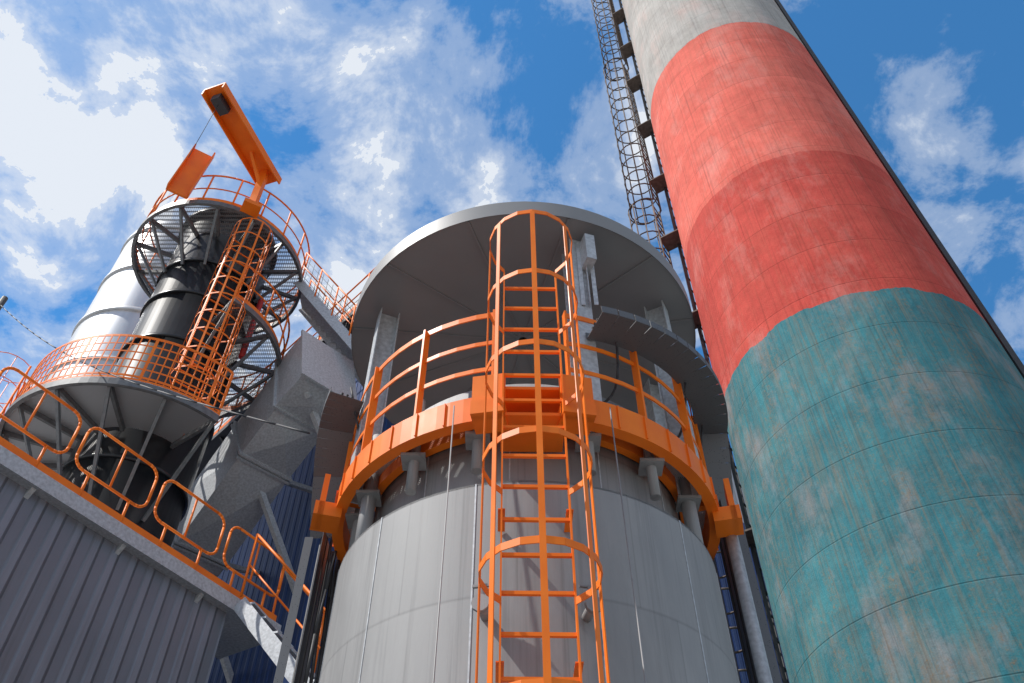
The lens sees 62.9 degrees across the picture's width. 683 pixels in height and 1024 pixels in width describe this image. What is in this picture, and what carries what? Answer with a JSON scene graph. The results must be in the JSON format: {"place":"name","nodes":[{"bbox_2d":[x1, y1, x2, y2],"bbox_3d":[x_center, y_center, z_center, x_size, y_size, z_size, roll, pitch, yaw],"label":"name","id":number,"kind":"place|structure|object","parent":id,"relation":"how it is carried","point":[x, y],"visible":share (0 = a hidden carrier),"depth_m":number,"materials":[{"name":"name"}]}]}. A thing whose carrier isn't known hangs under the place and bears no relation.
{"place":"outdoors","nodes":[
{"label":"outdoors","id":0,"kind":"place"},
{"bbox_2d":[195,299,358,479],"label":"blue building roof and walkway","id":1,"kind":"structure","parent":0,"point":[219,437],"depth_m":23.68,"materials":[{"name":"metal"}]},
{"bbox_2d":[0,0,1023,471],"label":"sky","id":2,"kind":"structure","parent":0,"point":[379,122],"materials":[{"name":"blue"}]},
{"label":"ground","id":3,"kind":"structure","parent":0,"visible":0},
{"bbox_2d":[44,221,179,382],"bbox_3d":[-9.830,4.582,17.448,3.400,22.800,3.400,0,-48,0],"label":"storage tank","id":4,"kind":"object","parent":3,"relation":"on","point":[121,298],"visible":0.14,"depth_m":20.99,"materials":[{"name":"white metal"}]},
{"bbox_2d":[0,473,226,682],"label":"corrugated wall","id":5,"kind":"structure","parent":3,"relation":"on","point":[80,602],"depth_m":9.97,"materials":[{"name":"grey metal"}]},
{"bbox_2d":[0,445,280,658],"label":"roof edge","id":6,"kind":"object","parent":5,"relation":"on","point":[236,636],"visible":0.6,"depth_m":10.73,"materials":[{"name":"grey metal"}]},
{"bbox_2d":[0,366,324,672],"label":"railing","id":7,"kind":"object","parent":6,"relation":"on","point":[37,463],"visible":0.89,"depth_m":11.33,"materials":[{"name":"orange metal"}]},
{"bbox_2d":[234,597,314,682],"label":"metal beam","id":8,"kind":"structure","parent":5,"relation":"attached to","point":[264,630],"depth_m":11.34,"materials":[{"name":"grey metal"}]},
{"bbox_2d":[0,82,360,546],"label":"industrial tower","id":9,"kind":"structure","parent":3,"relation":"on","point":[196,332],"depth_m":16.85,"materials":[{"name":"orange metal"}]},
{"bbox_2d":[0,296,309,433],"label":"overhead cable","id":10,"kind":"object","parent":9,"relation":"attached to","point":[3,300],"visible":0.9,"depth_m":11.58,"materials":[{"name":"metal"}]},
{"bbox_2d":[208,378,393,682],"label":"corrugated wall","id":11,"kind":"structure","parent":3,"relation":"on","point":[291,508],"depth_m":17.87,"materials":[{"name":"blue metal"}]},
{"bbox_2d":[171,329,356,682],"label":"flue duct","id":12,"kind":"object","parent":11,"relation":"attached to","point":[244,477],"visible":0.54,"depth_m":17.12,"materials":[{"name":"grey metal"}]},
{"bbox_2d":[214,301,357,431],"bbox_3d":[-13.698,6.923,29.042,0.300,2.300,32.600,36,-57,-28],"label":"blue building band","id":13,"kind":"object","parent":11,"relation":"attached to","point":[261,388],"depth_m":25.85,"materials":[{"name":"blue metal"}]},
{"bbox_2d":[213,268,374,435],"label":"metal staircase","id":14,"kind":"structure","parent":11,"relation":"attached to","point":[291,345],"depth_m":22.50,"materials":[{"name":"orange metal"}]},
{"bbox_2d":[273,201,781,682],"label":"silo","id":15,"kind":"object","parent":3,"relation":"on","point":[536,478],"visible":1,"depth_m":6.80,"materials":[{"name":"grey metal"}]},
{"bbox_2d":[715,523,789,682],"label":"blue building side wall","id":16,"kind":"structure","parent":3,"relation":"on","point":[731,621],"depth_m":22.76,"materials":[{"name":"blue metal"}]},
{"bbox_2d":[731,470,750,524],"bbox_3d":[4.459,3.032,25.539,17.700,2.300,0.300,36,-57,-28],"label":"blue building band","id":17,"kind":"object","parent":16,"relation":"attached to","point":[735,498],"depth_m":27.16,"materials":[{"name":"metal"}]},
{"bbox_2d":[591,0,1023,682],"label":"chimney","id":18,"kind":"object","parent":3,"relation":"on","point":[865,362],"visible":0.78,"depth_m":14.81,"materials":[{"name":"concrete"}]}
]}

